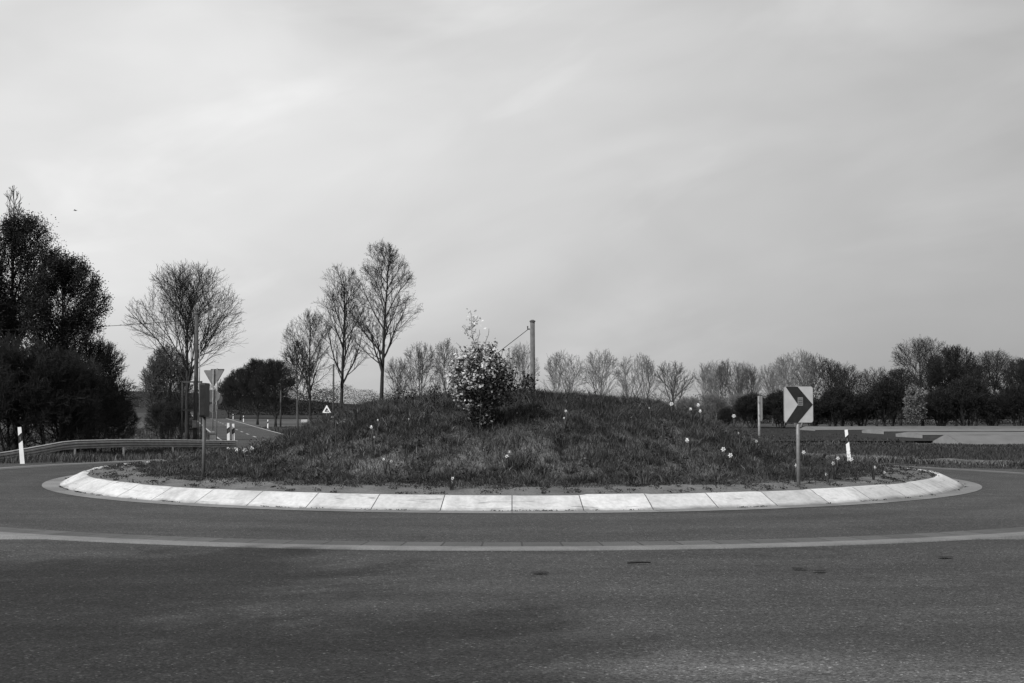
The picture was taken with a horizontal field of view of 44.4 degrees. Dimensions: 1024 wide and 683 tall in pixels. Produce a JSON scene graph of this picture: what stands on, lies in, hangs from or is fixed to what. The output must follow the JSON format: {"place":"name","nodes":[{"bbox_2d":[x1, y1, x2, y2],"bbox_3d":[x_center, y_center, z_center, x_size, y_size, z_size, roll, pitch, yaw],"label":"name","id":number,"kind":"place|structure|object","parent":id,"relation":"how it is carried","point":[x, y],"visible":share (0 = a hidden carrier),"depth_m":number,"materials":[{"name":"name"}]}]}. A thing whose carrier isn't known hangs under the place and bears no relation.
{"place":"outdoors","nodes":[
{"label":"outdoors","id":0,"kind":"place"},
{"bbox_2d":[0,463,67,466],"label":"side road","id":1,"kind":"structure","parent":0,"point":[13,464],"depth_m":35.08,"materials":[{"name":"grey asphalt"}]},
{"bbox_2d":[0,426,292,447],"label":"rough grass","id":2,"kind":"structure","parent":0,"point":[141,433],"depth_m":102.85,"materials":[{"name":"plant"}]},
{"bbox_2d":[12,391,357,412],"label":"hill","id":3,"kind":"structure","parent":0,"point":[139,409],"depth_m":516.25,"materials":[{"name":"plant"}]},
{"bbox_2d":[170,412,278,458],"bbox_3d":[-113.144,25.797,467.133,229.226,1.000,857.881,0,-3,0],"label":"road","id":4,"kind":"structure","parent":0,"point":[244,436],"depth_m":111.43,"materials":[{"name":"grey asphalt"}]},
{"bbox_2d":[3,406,1019,468],"bbox_3d":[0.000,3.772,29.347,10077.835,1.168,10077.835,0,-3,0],"label":"ground","id":5,"kind":"structure","parent":0,"point":[144,416],"depth_m":96.24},
{"bbox_2d":[1,185,23,450],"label":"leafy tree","id":6,"kind":"object","parent":5,"relation":"on","point":[13,202],"visible":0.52,"depth_m":58.80,"materials":[{"name":"grey plant"}]},
{"bbox_2d":[0,254,28,411],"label":"leafy tree","id":7,"kind":"object","parent":5,"relation":"on","point":[2,279],"visible":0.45,"depth_m":54.15,"materials":[{"name":"black plant"}]},
{"bbox_2d":[0,334,29,443],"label":"twiggy shrub","id":8,"kind":"object","parent":5,"relation":"on","point":[6,421],"visible":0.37,"depth_m":48.69,"materials":[{"name":"black plant"}]},
{"bbox_2d":[18,427,24,463],"bbox_3d":[-13.906,3.039,35.583,0.130,1.230,0.112,-5,-2,-8],"label":"marker post","id":9,"kind":"object","parent":5,"relation":"on","point":[21,450],"visible":0.88,"depth_m":35.54,"materials":[{"name":"white plastic"}]},
{"bbox_2d":[0,327,72,451],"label":"twiggy shrub","id":10,"kind":"object","parent":5,"relation":"on","point":[10,351],"visible":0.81,"depth_m":48.42,"materials":[{"name":"black plant"}]},
{"bbox_2d":[0,207,77,450],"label":"leafy tree","id":11,"kind":"object","parent":5,"relation":"on","point":[13,235],"visible":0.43,"depth_m":54.80,"materials":[{"name":"black plant"}]},
{"bbox_2d":[0,342,105,454],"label":"twiggy shrub","id":12,"kind":"object","parent":5,"relation":"on","point":[64,371],"visible":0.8,"depth_m":48.93,"materials":[{"name":"black plant"}]},
{"bbox_2d":[11,246,114,453],"bbox_3d":[-18.907,0.474,53.125,3.908,8.981,4.449,0,-3,-8],"label":"leafy tree","id":13,"kind":"object","parent":5,"relation":"on","point":[67,275],"visible":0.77,"depth_m":52.66,"materials":[{"name":"black plant"}]},
{"bbox_2d":[19,344,119,453],"bbox_3d":[-17.898,2.452,50.942,3.768,4.678,4.027,-1,-3,15],"label":"twiggy shrub","id":14,"kind":"object","parent":5,"relation":"on","point":[97,380],"visible":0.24,"depth_m":50.48,"materials":[{"name":"black plant"}]},
{"bbox_2d":[32,335,142,450],"bbox_3d":[-20.280,2.504,59.970,5.116,5.943,4.788,1,-3,-12],"label":"twiggy shrub","id":15,"kind":"object","parent":5,"relation":"on","point":[108,358],"visible":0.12,"depth_m":60.27,"materials":[{"name":"black plant"}]},
{"bbox_2d":[67,370,132,453],"bbox_3d":[-18.234,3.124,54.926,3.316,3.852,3.103,0,-3,0],"label":"twiggy shrub","id":16,"kind":"object","parent":5,"relation":"on","point":[117,411],"visible":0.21,"depth_m":54.92,"materials":[{"name":"black plant"}]},
{"bbox_2d":[93,398,142,451],"bbox_3d":[-19.505,3.993,61.885,2.438,3.027,2.606,2,-3,-28],"label":"twiggy shrub","id":17,"kind":"object","parent":5,"relation":"on","point":[136,419],"visible":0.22,"depth_m":61.73,"materials":[{"name":"black plant"}]},
{"bbox_2d":[0,439,236,459],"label":"guardrail","id":18,"kind":"object","parent":5,"relation":"on","point":[75,445],"visible":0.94,"depth_m":47.58,"materials":[{"name":"metal"}]},
{"bbox_2d":[0,444,239,463],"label":"verge grass","id":19,"kind":"structure","parent":5,"relation":"on","point":[107,454],"depth_m":41.25,"materials":[{"name":"plant"}]},
{"bbox_2d":[142,401,175,438],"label":"twiggy shrub","id":20,"kind":"object","parent":5,"relation":"on","point":[157,410],"visible":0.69,"depth_m":86.40,"materials":[{"name":"black plant"}]},
{"bbox_2d":[135,343,193,438],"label":"bare tree","id":21,"kind":"object","parent":5,"relation":"on","point":[160,369],"visible":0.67,"depth_m":89.23,"materials":[{"name":"grey plant"}]},
{"bbox_2d":[157,400,192,438],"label":"twiggy shrub","id":22,"kind":"object","parent":5,"relation":"on","point":[172,409],"visible":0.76,"depth_m":85.49,"materials":[{"name":"black plant"}]},
{"bbox_2d":[121,260,247,439],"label":"bare tree","id":23,"kind":"object","parent":5,"relation":"on","point":[190,300],"visible":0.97,"depth_m":78.70,"materials":[{"name":"grey plant"}]},
{"bbox_2d":[181,381,201,447],"bbox_3d":[-15.809,3.815,61.896,1.010,3.735,0.130,0,-3,-3],"label":"sign frame","id":24,"kind":"object","parent":5,"relation":"on","point":[182,409],"visible":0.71,"depth_m":61.90,"materials":[{"name":"metal"}]},
{"bbox_2d":[192,312,199,448],"bbox_3d":[-14.590,2.015,57.920,0.347,6.763,0.357,2,-3,-31],"label":"utility pole","id":25,"kind":"object","parent":5,"relation":"on","point":[195,423],"visible":0.87,"depth_m":57.91,"materials":[{"name":"grey wood"}]},
{"bbox_2d":[204,369,222,430],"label":"road sign","id":26,"kind":"object","parent":5,"relation":"on","point":[213,375],"visible":0.78,"depth_m":65.95,"materials":[{"name":"metal"}]},
{"bbox_2d":[234,357,276,424],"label":"bushy tree","id":27,"kind":"object","parent":5,"relation":"on","point":[251,367],"visible":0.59,"depth_m":167.16,"materials":[{"name":"black plant"}]},
{"bbox_2d":[250,358,298,426],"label":"bushy tree","id":28,"kind":"object","parent":5,"relation":"on","point":[262,388],"visible":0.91,"depth_m":151.09,"materials":[{"name":"black plant"}]},
{"bbox_2d":[273,340,316,427],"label":"bare tree","id":29,"kind":"object","parent":5,"relation":"on","point":[297,386],"visible":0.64,"depth_m":114.83,"materials":[{"name":"grey plant"}]},
{"bbox_2d":[280,307,336,420],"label":"bare tree","id":30,"kind":"object","parent":5,"relation":"on","point":[310,339],"visible":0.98,"depth_m":112.92,"materials":[{"name":"grey plant"}]},
{"bbox_2d":[311,263,377,409],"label":"bare tree","id":31,"kind":"object","parent":5,"relation":"on","point":[336,330],"visible":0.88,"depth_m":100.96,"materials":[{"name":"grey plant"}]},
{"bbox_2d":[342,238,423,398],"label":"bare tree","id":32,"kind":"object","parent":5,"relation":"on","point":[385,328],"visible":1,"depth_m":92.21,"materials":[{"name":"grey plant"}]},
{"bbox_2d":[384,357,413,398],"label":"bare tree","id":33,"kind":"object","parent":5,"relation":"on","point":[401,375],"visible":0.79,"depth_m":174.63,"materials":[{"name":"grey plant"}]},
{"bbox_2d":[396,341,439,395],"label":"bare tree","id":34,"kind":"object","parent":5,"relation":"on","point":[422,363],"visible":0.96,"depth_m":159.80,"materials":[{"name":"grey plant"}]},
{"bbox_2d":[126,380,818,414],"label":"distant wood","id":35,"kind":"object","parent":5,"relation":"on","point":[318,405],"visible":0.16,"depth_m":481.65,"materials":[{"name":"grey plant"}]},
{"bbox_2d":[504,341,539,388],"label":"bare tree","id":36,"kind":"object","parent":5,"relation":"on","point":[520,356],"visible":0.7,"depth_m":161.34,"materials":[{"name":"grey plant"}]},
{"bbox_2d":[527,320,534,391],"bbox_3d":[0.766,1.902,49.968,0.340,5.543,0.239,0,-3,0],"label":"utility pole","id":37,"kind":"object","parent":5,"relation":"on","point":[532,345],"visible":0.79,"depth_m":49.98,"materials":[{"name":"grey wood"}]},
{"bbox_2d":[543,350,587,393],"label":"bare tree","id":38,"kind":"object","parent":5,"relation":"on","point":[553,381],"visible":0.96,"depth_m":159.93,"materials":[{"name":"grey plant"}]},
{"bbox_2d":[578,349,621,395],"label":"bare tree","id":39,"kind":"object","parent":5,"relation":"on","point":[593,372],"visible":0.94,"depth_m":159.73,"materials":[{"name":"grey plant"}]},
{"bbox_2d":[612,353,664,399],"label":"bare tree","id":40,"kind":"object","parent":5,"relation":"on","point":[645,370],"visible":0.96,"depth_m":157.24,"materials":[{"name":"grey plant"}]},
{"bbox_2d":[649,360,695,401],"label":"bare tree","id":41,"kind":"object","parent":5,"relation":"on","point":[674,381],"visible":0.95,"depth_m":156.44,"materials":[{"name":"grey plant"}]},
{"bbox_2d":[673,395,700,413],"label":"brush","id":42,"kind":"object","parent":5,"relation":"on","point":[689,401],"visible":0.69,"depth_m":153.28,"materials":[{"name":"grey plant"}]},
{"bbox_2d":[690,364,718,411],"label":"bare tree","id":43,"kind":"object","parent":5,"relation":"on","point":[705,372],"visible":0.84,"depth_m":157.83,"materials":[{"name":"grey plant"}]},
{"bbox_2d":[694,392,728,420],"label":"brush","id":44,"kind":"object","parent":5,"relation":"on","point":[709,400],"visible":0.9,"depth_m":149.08,"materials":[{"name":"grey plant"}]},
{"bbox_2d":[716,407,734,425],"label":"dark shrub","id":45,"kind":"object","parent":5,"relation":"on","point":[724,415],"visible":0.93,"depth_m":146.29,"materials":[{"name":"black plant"}]},
{"bbox_2d":[712,357,750,425],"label":"bare tree","id":46,"kind":"object","parent":5,"relation":"on","point":[724,377],"visible":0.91,"depth_m":155.08,"materials":[{"name":"grey plant"}]},
{"bbox_2d":[754,363,787,425],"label":"bare tree","id":47,"kind":"object","parent":5,"relation":"on","point":[767,386],"visible":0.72,"depth_m":159.73,"materials":[{"name":"grey plant"}]},
{"bbox_2d":[771,350,825,426],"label":"bare tree","id":48,"kind":"object","parent":5,"relation":"on","point":[802,373],"visible":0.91,"depth_m":151.31,"materials":[{"name":"grey plant"}]},
{"bbox_2d":[813,358,847,425],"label":"bare tree","id":49,"kind":"object","parent":5,"relation":"on","point":[830,370],"visible":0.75,"depth_m":149.57,"materials":[{"name":"grey plant"}]},
{"bbox_2d":[820,362,858,424],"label":"bare tree","id":50,"kind":"object","parent":5,"relation":"on","point":[846,365],"visible":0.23,"depth_m":162.37,"materials":[{"name":"grey plant"}]},
{"bbox_2d":[666,375,1021,424],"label":"wood undergrowth","id":51,"kind":"object","parent":5,"relation":"on","point":[904,422],"visible":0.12,"depth_m":172.38,"materials":[{"name":"black plant"}]},
{"bbox_2d":[836,364,870,425],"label":"bare tree","id":52,"kind":"object","parent":5,"relation":"on","point":[852,377],"visible":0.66,"depth_m":151.98,"materials":[{"name":"grey plant"}]},
{"bbox_2d":[853,366,895,425],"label":"bare tree","id":53,"kind":"object","parent":5,"relation":"on","point":[873,377],"visible":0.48,"depth_m":154.78,"materials":[{"name":"grey plant"}]},
{"bbox_2d":[779,442,1023,451],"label":"field crop","id":54,"kind":"object","parent":5,"relation":"on","point":[942,445],"visible":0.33,"depth_m":81.50,"materials":[{"name":"plant"}]},
{"bbox_2d":[785,445,1023,460],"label":"field crop","id":55,"kind":"object","parent":5,"relation":"on","point":[993,454],"visible":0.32,"depth_m":58.03,"materials":[{"name":"plant"}]},
{"bbox_2d":[800,426,1023,430],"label":"foil tunnel","id":56,"kind":"structure","parent":5,"relation":"on","point":[836,428],"depth_m":130.96,"materials":[{"name":"grey plastic"}]},
{"bbox_2d":[805,452,1023,466],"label":"path weeds","id":57,"kind":"object","parent":5,"relation":"on","point":[928,461],"visible":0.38,"depth_m":40.30,"materials":[{"name":"grey plant"}]},
{"bbox_2d":[858,461,1023,468],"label":"verge grass","id":58,"kind":"structure","parent":5,"relation":"on","point":[962,466],"depth_m":37.85,"materials":[{"name":"plant"}]},
{"bbox_2d":[862,429,1023,433],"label":"foil tunnel","id":59,"kind":"structure","parent":5,"relation":"on","point":[884,431],"depth_m":115.41,"materials":[{"name":"grey plastic"}]},
{"bbox_2d":[926,344,983,425],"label":"bare tree","id":60,"kind":"object","parent":5,"relation":"on","point":[955,370],"visible":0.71,"depth_m":145.47,"materials":[{"name":"grey plant"}]},
{"bbox_2d":[896,432,1023,437],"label":"foil tunnel","id":61,"kind":"structure","parent":5,"relation":"on","point":[923,434],"depth_m":100.87,"materials":[{"name":"grey plastic"}]},
{"bbox_2d":[930,435,1023,444],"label":"foil tunnel","id":62,"kind":"structure","parent":5,"relation":"on","point":[986,439],"depth_m":88.98,"materials":[{"name":"grey plastic"}]},
{"bbox_2d":[0,539,1023,682],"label":"entry road","id":63,"kind":"structure","parent":0,"point":[108,612],"depth_m":10.00,"materials":[{"name":"grey asphalt"}]},
{"bbox_2d":[0,460,1023,541],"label":"road","id":64,"kind":"structure","parent":0,"point":[29,501],"depth_m":17.95,"materials":[{"name":"grey asphalt"}]},
{"bbox_2d":[87,375,933,495],"bbox_3d":[0.000,2.147,29.429,18.920,1.747,18.920,0,-3,0],"label":"island mound","id":65,"kind":"object","parent":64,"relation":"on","point":[378,489],"visible":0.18,"depth_m":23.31,"materials":[{"name":"plant"}]},
{"bbox_2d":[199,383,209,473],"bbox_3d":[-5.878,1.840,23.940,0.106,2.092,0.540,0,-3,-4],"label":"arrow sign","id":66,"kind":"object","parent":65,"relation":"on","point":[204,402],"visible":0.95,"depth_m":23.90,"materials":[{"name":"metal"}]},
{"bbox_2d":[426,383,448,411],"bbox_3d":[-1.628,1.252,26.368,0.513,0.811,0.568,-1,-3,15],"label":"leafy plant","id":67,"kind":"object","parent":65,"relation":"on","point":[435,389],"visible":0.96,"depth_m":26.31,"materials":[{"name":"plant"}]},
{"bbox_2d":[442,308,526,431],"bbox_3d":[-0.540,0.618,24.846,1.690,2.562,1.546,0,-3,0],"label":"flowering bush","id":68,"kind":"object","parent":65,"relation":"on","point":[481,372],"visible":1,"depth_m":24.68,"materials":[{"name":"grey plant"}]},
{"bbox_2d":[88,453,938,493],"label":"soil weeds","id":69,"kind":"object","parent":65,"relation":"on","point":[891,471],"visible":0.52,"depth_m":22.07,"materials":[{"name":"plant"}]},
{"bbox_2d":[512,371,539,393],"bbox_3d":[0.366,0.983,27.596,0.555,0.784,0.526,2,-4,-39],"label":"leafy plant","id":70,"kind":"object","parent":65,"relation":"on","point":[528,378],"visible":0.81,"depth_m":27.53,"materials":[{"name":"plant"}]},
{"bbox_2d":[164,385,889,481],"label":"flowers","id":71,"kind":"object","parent":65,"relation":"on","point":[409,473],"visible":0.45,"depth_m":24.57,"materials":[{"name":"white plant"}]},
{"bbox_2d":[758,396,762,437],"bbox_3d":[6.498,2.408,32.921,0.090,1.964,0.540,0,-3,2],"label":"arrow sign","id":72,"kind":"object","parent":65,"relation":"on","point":[760,412],"visible":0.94,"depth_m":32.90,"materials":[{"name":"metal"}]},
{"bbox_2d":[783,386,812,484],"bbox_3d":[5.056,1.801,22.160,0.540,2.037,0.090,0,-3,-8],"label":"arrow sign","id":73,"kind":"object","parent":65,"relation":"on","point":[798,405],"visible":0.98,"depth_m":22.15,"materials":[{"name":"metal"}]},
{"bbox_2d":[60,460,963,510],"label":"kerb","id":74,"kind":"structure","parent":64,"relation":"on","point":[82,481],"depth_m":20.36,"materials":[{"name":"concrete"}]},
{"bbox_2d":[0,459,1023,550],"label":"road edge band","id":75,"kind":"object","parent":64,"relation":"on","point":[11,535],"visible":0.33,"depth_m":14.79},
{"bbox_2d":[0,460,1023,545],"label":"gutter","id":76,"kind":"object","parent":64,"relation":"on","point":[385,543],"visible":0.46,"depth_m":15.26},
{"bbox_2d":[42,475,981,512],"bbox_3d":[0.000,3.179,29.377,20.620,0.107,20.620,0,-3,0],"label":"kerb apron","id":77,"kind":"object","parent":64,"relation":"on","point":[54,485],"visible":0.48,"depth_m":20.51,"materials":[{"name":"concrete"}]},
{"bbox_2d":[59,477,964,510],"bbox_3d":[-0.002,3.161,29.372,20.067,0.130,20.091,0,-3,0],"label":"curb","id":78,"kind":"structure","parent":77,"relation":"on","point":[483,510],"depth_m":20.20,"materials":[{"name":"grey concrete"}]},
{"bbox_2d":[0,0,1023,405],"label":"sky","id":79,"kind":"structure","parent":0,"point":[692,183],"materials":[{"name":"grey"}]},
{"bbox_2d":[200,411,1017,417],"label":"field","id":80,"kind":"structure","parent":0,"point":[220,415],"depth_m":311.17,"materials":[{"name":"plant"}]},
{"bbox_2d":[214,375,242,417],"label":"bushy tree","id":81,"kind":"object","parent":80,"relation":"on","point":[221,391],"visible":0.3,"depth_m":260.90,"materials":[{"name":"grey plant"}]},
{"bbox_2d":[199,419,1019,426],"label":"field","id":82,"kind":"structure","parent":0,"point":[262,422],"depth_m":178.99,"materials":[{"name":"plant"}]},
{"bbox_2d":[221,366,255,419],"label":"bushy tree","id":83,"kind":"object","parent":82,"relation":"on","point":[232,377],"visible":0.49,"depth_m":214.10,"materials":[{"name":"black plant"}]},
{"bbox_2d":[427,337,458,391],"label":"bare tree","id":84,"kind":"object","parent":82,"relation":"on","point":[439,370],"visible":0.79,"depth_m":157.97,"materials":[{"name":"grey plant"}]},
{"bbox_2d":[696,360,732,416],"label":"bare tree","id":85,"kind":"object","parent":82,"relation":"on","point":[711,367],"visible":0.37,"depth_m":165.76,"materials":[{"name":"grey plant"}]},
{"bbox_2d":[727,361,762,423],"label":"bare tree","id":86,"kind":"object","parent":82,"relation":"on","point":[755,390],"visible":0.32,"depth_m":172.13,"materials":[{"name":"grey plant"}]},
{"bbox_2d":[739,367,762,424],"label":"bare tree","id":87,"kind":"object","parent":82,"relation":"on","point":[752,379],"visible":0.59,"depth_m":167.76,"materials":[{"name":"grey plant"}]},
{"bbox_2d":[792,354,833,425],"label":"bare tree","id":88,"kind":"object","parent":82,"relation":"on","point":[817,376],"visible":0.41,"depth_m":159.76,"materials":[{"name":"grey plant"}]},
{"bbox_2d":[881,367,919,425],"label":"bare tree","id":89,"kind":"object","parent":82,"relation":"on","point":[899,377],"visible":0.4,"depth_m":161.49,"materials":[{"name":"grey plant"}]},
{"bbox_2d":[915,355,960,425],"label":"bare tree","id":90,"kind":"object","parent":82,"relation":"on","point":[924,386],"visible":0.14,"depth_m":159.30,"materials":[{"name":"grey plant"}]},
{"bbox_2d":[735,427,937,443],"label":"field","id":91,"kind":"structure","parent":0,"point":[859,434],"depth_m":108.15,"materials":[{"name":"plant"}]},
{"bbox_2d":[728,392,766,427],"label":"dark shrub","id":92,"kind":"object","parent":91,"relation":"on","point":[745,406],"visible":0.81,"depth_m":144.22,"materials":[{"name":"black plant"}]},
{"bbox_2d":[762,389,785,427],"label":"dark shrub","id":93,"kind":"object","parent":91,"relation":"on","point":[773,403],"visible":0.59,"depth_m":142.03,"materials":[{"name":"black plant"}]},
{"bbox_2d":[808,396,831,425],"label":"dark shrub","id":94,"kind":"object","parent":91,"relation":"on","point":[817,416],"visible":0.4,"depth_m":140.90,"materials":[{"name":"black plant"}]},
{"bbox_2d":[818,384,863,425],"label":"dark shrub","id":95,"kind":"object","parent":91,"relation":"on","point":[837,400],"visible":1,"depth_m":139.74,"materials":[{"name":"black plant"}]},
{"bbox_2d":[843,391,882,425],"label":"dark shrub","id":96,"kind":"object","parent":91,"relation":"on","point":[866,413],"visible":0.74,"depth_m":139.88,"materials":[{"name":"black plant"}]},
{"bbox_2d":[862,375,916,425],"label":"dark shrub","id":97,"kind":"object","parent":91,"relation":"on","point":[887,395],"visible":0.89,"depth_m":138.65,"materials":[{"name":"black plant"}]},
{"bbox_2d":[902,382,927,425],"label":"blossoming shrub","id":98,"kind":"object","parent":91,"relation":"on","point":[917,401],"visible":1,"depth_m":135.42,"materials":[{"name":"grey plant"}]},
{"bbox_2d":[888,334,951,425],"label":"bare tree","id":99,"kind":"object","parent":91,"relation":"on","point":[922,352],"visible":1,"depth_m":142.84,"materials":[{"name":"grey plant"}]},
{"bbox_2d":[923,386,968,425],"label":"dark shrub","id":100,"kind":"object","parent":91,"relation":"on","point":[938,404],"visible":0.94,"depth_m":137.71,"materials":[{"name":"black plant"}]},
{"bbox_2d":[941,373,996,425],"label":"dark shrub","id":101,"kind":"object","parent":91,"relation":"on","point":[969,392],"visible":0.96,"depth_m":136.76,"materials":[{"name":"black plant"}]},
{"bbox_2d":[970,392,1016,425],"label":"dark shrub","id":102,"kind":"object","parent":91,"relation":"on","point":[988,414],"visible":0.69,"depth_m":136.60,"materials":[{"name":"black plant"}]},
{"bbox_2d":[971,349,1023,425],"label":"bare tree","id":103,"kind":"object","parent":91,"relation":"on","point":[988,362],"visible":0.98,"depth_m":143.44,"materials":[{"name":"grey plant"}]},
{"bbox_2d":[992,357,1023,425],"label":"bare tree","id":104,"kind":"object","parent":91,"relation":"on","point":[1020,365],"visible":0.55,"depth_m":147.61,"materials":[{"name":"grey plant"}]},
{"bbox_2d":[996,381,1023,425],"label":"dark shrub","id":105,"kind":"object","parent":91,"relation":"on","point":[1012,395],"visible":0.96,"depth_m":135.97,"materials":[{"name":"black plant"}]},
{"bbox_2d":[804,453,1021,466],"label":"gravel path","id":106,"kind":"structure","parent":0,"point":[961,460],"depth_m":41.72,"materials":[{"name":"grey gravel"}]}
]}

